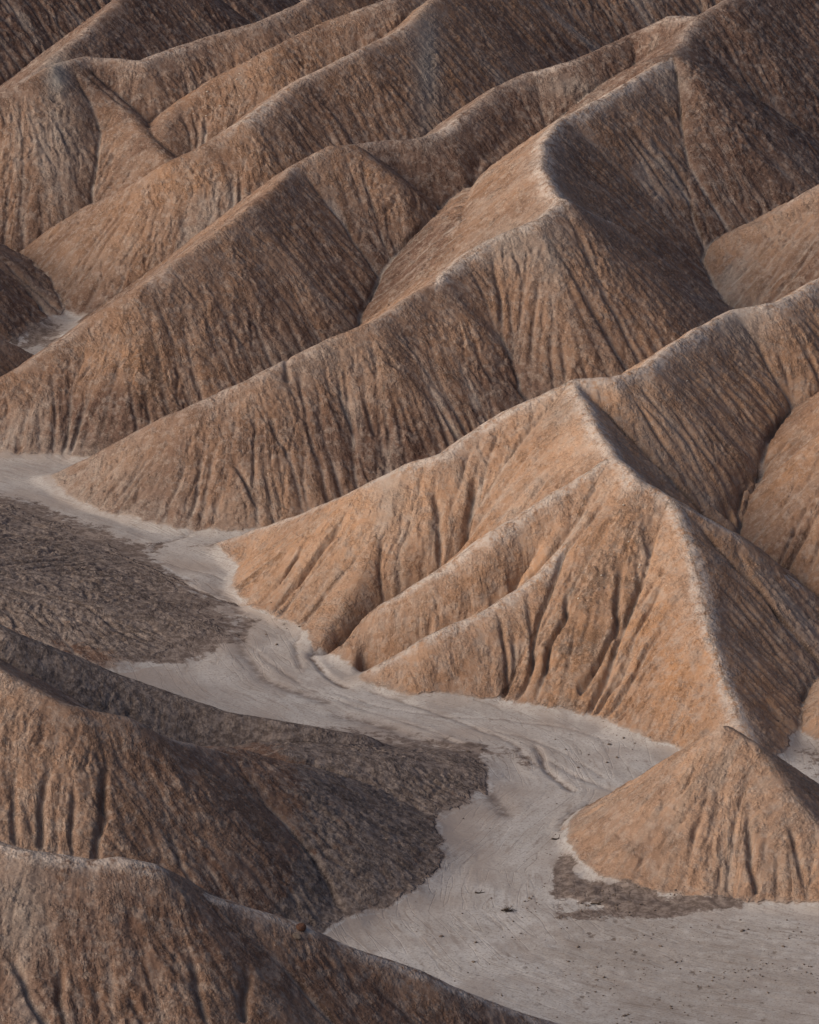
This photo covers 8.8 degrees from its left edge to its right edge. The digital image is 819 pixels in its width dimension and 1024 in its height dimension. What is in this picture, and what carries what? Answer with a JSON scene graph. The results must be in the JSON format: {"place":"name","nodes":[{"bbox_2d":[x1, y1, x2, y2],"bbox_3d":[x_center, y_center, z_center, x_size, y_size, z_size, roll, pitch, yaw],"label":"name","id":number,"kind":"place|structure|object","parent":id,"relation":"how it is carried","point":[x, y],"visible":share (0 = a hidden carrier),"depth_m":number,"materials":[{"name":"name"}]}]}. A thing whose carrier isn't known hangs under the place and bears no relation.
{"place":"outdoors","nodes":[
{"label":"outdoors","id":0,"kind":"place"},
{"bbox_2d":[0,339,33,376],"bbox_3d":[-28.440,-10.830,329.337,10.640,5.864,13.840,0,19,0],"label":"hill","id":1,"kind":"structure","parent":0,"point":[12,356],"depth_m":331.66,"materials":[{"name":"soil"}]},
{"bbox_2d":[0,243,66,343],"bbox_3d":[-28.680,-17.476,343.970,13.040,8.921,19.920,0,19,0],"label":"hill","id":2,"kind":"structure","parent":0,"point":[31,301],"depth_m":343.56,"materials":[{"name":"soil"}]},
{"bbox_2d":[0,492,251,675],"bbox_3d":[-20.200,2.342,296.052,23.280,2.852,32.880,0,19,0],"label":"hill","id":3,"kind":"structure","parent":0,"point":[94,592],"depth_m":290.41,"materials":[{"name":"soil"}]},
{"bbox_2d":[0,0,251,91],"bbox_3d":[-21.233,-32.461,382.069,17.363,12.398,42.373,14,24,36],"label":"hill","id":4,"kind":"structure","parent":0,"point":[132,29],"depth_m":376.87,"materials":[{"name":"soil"}]},
{"bbox_2d":[0,0,299,85],"bbox_3d":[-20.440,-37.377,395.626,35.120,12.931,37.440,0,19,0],"label":"hill","id":5,"kind":"structure","parent":0,"point":[30,30],"depth_m":390.93,"materials":[{"name":"soil"}]},
{"bbox_2d":[0,0,383,252],"bbox_3d":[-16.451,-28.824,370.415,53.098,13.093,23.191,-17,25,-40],"label":"hill","id":6,"kind":"structure","parent":0,"point":[76,134],"depth_m":360.67,"materials":[{"name":"soil"}]},
{"bbox_2d":[0,624,385,746],"bbox_3d":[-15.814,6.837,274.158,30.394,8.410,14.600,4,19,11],"label":"hill","id":7,"kind":"structure","parent":0,"point":[95,687],"depth_m":269.12,"materials":[{"name":"soil"}]},
{"bbox_2d":[0,145,438,461],"bbox_3d":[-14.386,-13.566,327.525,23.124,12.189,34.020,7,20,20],"label":"hill","id":8,"kind":"structure","parent":0,"point":[287,264],"depth_m":323.29,"materials":[{"name":"soil"}]},
{"bbox_2d":[0,659,497,934],"bbox_3d":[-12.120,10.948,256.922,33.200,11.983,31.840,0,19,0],"label":"hill","id":9,"kind":"structure","parent":0,"point":[298,831],"depth_m":251.64,"materials":[{"name":"soil"}]},
{"bbox_2d":[0,841,558,1023],"bbox_3d":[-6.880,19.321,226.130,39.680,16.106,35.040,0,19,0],"label":"hill","id":10,"kind":"structure","parent":0,"point":[116,940],"depth_m":220.13,"materials":[{"name":"soil"}]},
{"bbox_2d":[292,933,301,938],"bbox_3d":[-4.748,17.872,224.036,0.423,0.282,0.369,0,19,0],"label":"boulder","id":11,"kind":"object","parent":10,"relation":"on","point":[297,936],"visible":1,"depth_m":223.92,"materials":[{"name":"stone"}]},
{"bbox_2d":[296,923,305,931],"bbox_3d":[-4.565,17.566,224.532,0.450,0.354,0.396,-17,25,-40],"label":"boulder","id":12,"kind":"object","parent":10,"relation":"on","point":[300,927],"visible":1,"depth_m":224.40,"materials":[{"name":"stone"}]},
{"bbox_2d":[20,0,722,315],"bbox_3d":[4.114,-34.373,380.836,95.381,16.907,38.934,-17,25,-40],"label":"hill","id":13,"kind":"structure","parent":0,"point":[384,70],"depth_m":357.81,"materials":[{"name":"soil"}]},
{"bbox_2d":[42,56,733,533],"bbox_3d":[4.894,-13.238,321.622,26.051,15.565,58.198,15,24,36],"label":"hill","id":14,"kind":"structure","parent":0,"point":[568,248],"depth_m":314.83,"materials":[{"name":"soil"}]},
{"bbox_2d":[0,312,818,1023],"bbox_3d":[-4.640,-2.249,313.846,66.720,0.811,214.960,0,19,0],"label":"dry wash","id":15,"kind":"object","parent":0,"point":[522,814],"visible":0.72,"depth_m":255.68,"materials":[{"name":"sand"}]},
{"bbox_2d":[501,905,516,911],"bbox_3d":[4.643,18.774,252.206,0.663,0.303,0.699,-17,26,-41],"label":"dead bush","id":16,"kind":"object","parent":15,"relation":"on","point":[506,909],"visible":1,"depth_m":252.16,"materials":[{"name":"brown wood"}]},
{"bbox_2d":[231,601,817,1023],"bbox_3d":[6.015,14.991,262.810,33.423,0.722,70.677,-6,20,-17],"label":"gravel","id":17,"kind":"structure","parent":15,"relation":"on","point":[633,917],"depth_m":249.68,"materials":[{"name":"gravel"}]},
{"bbox_2d":[213,278,818,758],"bbox_3d":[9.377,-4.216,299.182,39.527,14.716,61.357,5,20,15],"label":"hill","id":18,"kind":"structure","parent":0,"point":[477,562],"depth_m":283.74,"materials":[{"name":"soil"}]},
{"bbox_2d":[341,0,818,254],"bbox_3d":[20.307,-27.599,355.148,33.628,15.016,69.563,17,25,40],"label":"hill","id":19,"kind":"structure","parent":0,"point":[748,76],"depth_m":344.52,"materials":[{"name":"soil"}]},
{"bbox_2d":[561,726,818,906],"bbox_3d":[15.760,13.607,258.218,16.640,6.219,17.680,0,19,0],"label":"hill","id":20,"kind":"structure","parent":0,"point":[722,812],"depth_m":255.58,"materials":[{"name":"soil"}]},
{"bbox_2d":[703,184,818,308],"bbox_3d":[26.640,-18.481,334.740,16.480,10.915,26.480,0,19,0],"label":"hill","id":21,"kind":"structure","parent":0,"point":[772,256],"depth_m":331.57,"materials":[{"name":"soil"}]},
{"bbox_2d":[739,392,818,598],"bbox_3d":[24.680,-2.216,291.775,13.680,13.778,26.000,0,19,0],"label":"hill","id":22,"kind":"structure","parent":0,"point":[780,523],"depth_m":289.39,"materials":[{"name":"soil"}]},
{"bbox_2d":[801,678,818,740],"bbox_3d":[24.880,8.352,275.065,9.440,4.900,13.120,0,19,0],"label":"hill","id":23,"kind":"structure","parent":0,"point":[810,723],"depth_m":274.57,"materials":[{"name":"soil"}]}
]}

